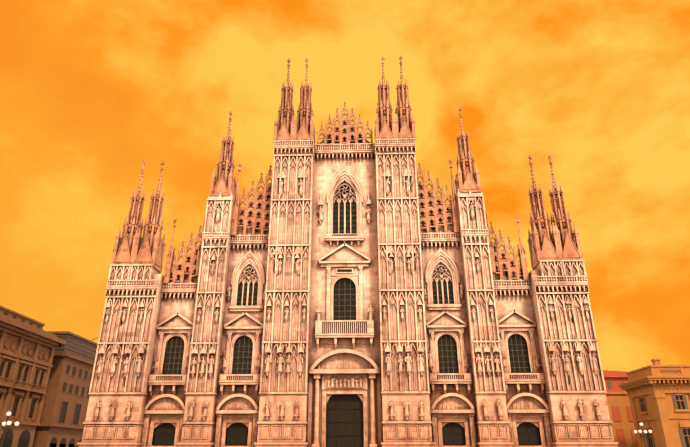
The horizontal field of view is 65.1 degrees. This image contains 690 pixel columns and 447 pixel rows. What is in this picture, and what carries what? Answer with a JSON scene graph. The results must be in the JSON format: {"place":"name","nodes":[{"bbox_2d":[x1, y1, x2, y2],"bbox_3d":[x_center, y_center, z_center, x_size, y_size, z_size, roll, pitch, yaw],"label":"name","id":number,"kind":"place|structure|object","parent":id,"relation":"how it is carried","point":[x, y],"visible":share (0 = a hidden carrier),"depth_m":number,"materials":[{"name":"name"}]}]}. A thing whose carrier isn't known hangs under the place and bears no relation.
{"place":"outdoors","nodes":[
{"label":"outdoors","id":0,"kind":"place"},
{"bbox_2d":[0,0,689,371],"label":"sky","id":1,"kind":"structure","parent":0,"point":[92,91],"materials":[{"name":"orange"}]},
{"bbox_2d":[94,165,600,446],"bbox_3d":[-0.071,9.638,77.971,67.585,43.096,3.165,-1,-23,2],"label":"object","id":2,"kind":"object","parent":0,"point":[318,372],"visible":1,"depth_m":74.49,"materials":[{"name":"stone"}]},
{"bbox_2d":[77,121,618,446],"bbox_3d":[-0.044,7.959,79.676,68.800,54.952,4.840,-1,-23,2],"label":"cathedral facade","id":3,"kind":"structure","parent":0,"point":[297,225],"depth_m":75.59,"materials":[{"name":"stone"}]},
{"bbox_2d":[163,182,529,373],"bbox_3d":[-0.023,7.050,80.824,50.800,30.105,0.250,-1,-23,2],"label":"duomo glass","id":4,"kind":"object","parent":3,"relation":"in","point":[341,286],"visible":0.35,"depth_m":77.79,"materials":[{"name":"black glass"}]},
{"bbox_2d":[164,205,528,373],"bbox_3d":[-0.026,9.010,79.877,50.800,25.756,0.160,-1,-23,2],"label":"duomo glazing bars","id":5,"kind":"object","parent":4,"relation":"attached to","point":[442,356],"visible":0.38,"depth_m":76.17,"materials":[{"name":"black metal"}]},
{"bbox_2d":[153,394,539,446],"bbox_3d":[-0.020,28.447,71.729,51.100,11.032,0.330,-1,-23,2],"label":"doors","id":6,"kind":"structure","parent":3,"relation":"in","point":[344,421],"depth_m":72.06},
{"bbox_2d":[120,135,573,386],"bbox_3d":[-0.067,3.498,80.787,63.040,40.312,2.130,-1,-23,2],"label":"duomo recess","id":7,"kind":"object","parent":3,"relation":"attached to","point":[338,270],"visible":0.38,"depth_m":76.48,"materials":[{"name":"stone"}]},
{"bbox_2d":[111,56,583,282],"bbox_3d":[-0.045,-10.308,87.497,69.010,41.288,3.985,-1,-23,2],"label":"spires","id":8,"kind":"object","parent":3,"relation":"on","point":[561,241],"visible":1,"depth_m":83.83,"materials":[{"name":"stone"}]},
{"bbox_2d":[603,370,637,444],"bbox_3d":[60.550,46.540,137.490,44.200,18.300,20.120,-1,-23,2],"label":"red building","id":9,"kind":"structure","parent":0,"point":[615,378],"depth_m":130.22,"materials":[{"name":"paint"}]},
{"bbox_2d":[607,382,624,388],"bbox_3d":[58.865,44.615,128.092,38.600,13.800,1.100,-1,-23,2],"label":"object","id":10,"kind":"object","parent":9,"relation":"in","point":[609,385],"depth_m":130.76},
{"bbox_2d":[606,392,637,446],"bbox_3d":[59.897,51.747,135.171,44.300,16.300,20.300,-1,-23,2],"label":"yellow building","id":11,"kind":"structure","parent":0,"point":[622,402],"depth_m":127.00,"materials":[{"name":"paint"}]},
{"bbox_2d":[618,359,689,446],"bbox_3d":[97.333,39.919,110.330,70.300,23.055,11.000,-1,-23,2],"label":"palace building","id":12,"kind":"structure","parent":0,"point":[675,427],"depth_m":109.72,"materials":[{"name":"paint"}]},
{"bbox_2d":[638,370,688,446],"bbox_3d":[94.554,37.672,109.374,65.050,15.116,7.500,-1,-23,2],"label":"windows","id":13,"kind":"structure","parent":12,"relation":"attached to","point":[681,433],"depth_m":107.57,"materials":[{"name":"brown wood"}]},
{"bbox_2d":[640,395,689,446],"bbox_3d":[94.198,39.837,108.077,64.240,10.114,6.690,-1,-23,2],"label":"window frames","id":14,"kind":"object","parent":12,"relation":"in","point":[687,440],"depth_m":107.20,"materials":[{"name":"brown wood"}]},
{"label":"piazza ground","id":15,"kind":"structure","parent":0,"visible":0},
{"bbox_2d":[0,305,65,446],"bbox_3d":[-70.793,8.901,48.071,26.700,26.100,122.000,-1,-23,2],"label":"building","id":16,"kind":"structure","parent":15,"relation":"on","point":[25,344],"depth_m":96.12,"materials":[{"name":"stone"}]},
{"bbox_2d":[0,312,43,446],"bbox_3d":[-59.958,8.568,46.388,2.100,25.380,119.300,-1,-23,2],"label":"windows","id":17,"kind":"structure","parent":16,"relation":"in","point":[24,439],"depth_m":95.29,"materials":[{"name":"black glass"}]},
{"bbox_2d":[32,331,97,446],"bbox_3d":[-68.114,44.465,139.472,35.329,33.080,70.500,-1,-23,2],"label":"store building","id":18,"kind":"structure","parent":15,"relation":"on","point":[49,428],"depth_m":109.03,"materials":[{"name":"stone"}]},
{"bbox_2d":[49,365,91,446],"bbox_3d":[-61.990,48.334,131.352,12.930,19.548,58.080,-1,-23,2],"label":"windows","id":19,"kind":"structure","parent":18,"relation":"in","point":[53,442],"depth_m":111.17,"materials":[{"name":"black glass"}]},
{"bbox_2d":[54,334,96,361],"bbox_3d":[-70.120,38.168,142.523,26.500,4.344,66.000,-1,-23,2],"label":"roof","id":20,"kind":"structure","parent":18,"relation":"on","point":[64,337],"depth_m":116.26,"materials":[{"name":"tile"}]},
{"bbox_2d":[0,409,650,446],"bbox_3d":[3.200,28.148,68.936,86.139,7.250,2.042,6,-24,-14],"label":"street lamps","id":21,"kind":"object","parent":15,"relation":"on","point":[9,410],"visible":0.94,"depth_m":59.91,"materials":[{"name":"grey metal"}]},
{"bbox_2d":[2,412,651,433],"bbox_3d":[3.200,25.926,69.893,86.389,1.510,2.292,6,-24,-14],"label":"lamp globes","id":22,"kind":"object","parent":21,"relation":"attached to","point":[17,423],"visible":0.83,"depth_m":60.38,"materials":[{"name":"white glass"}]}
]}

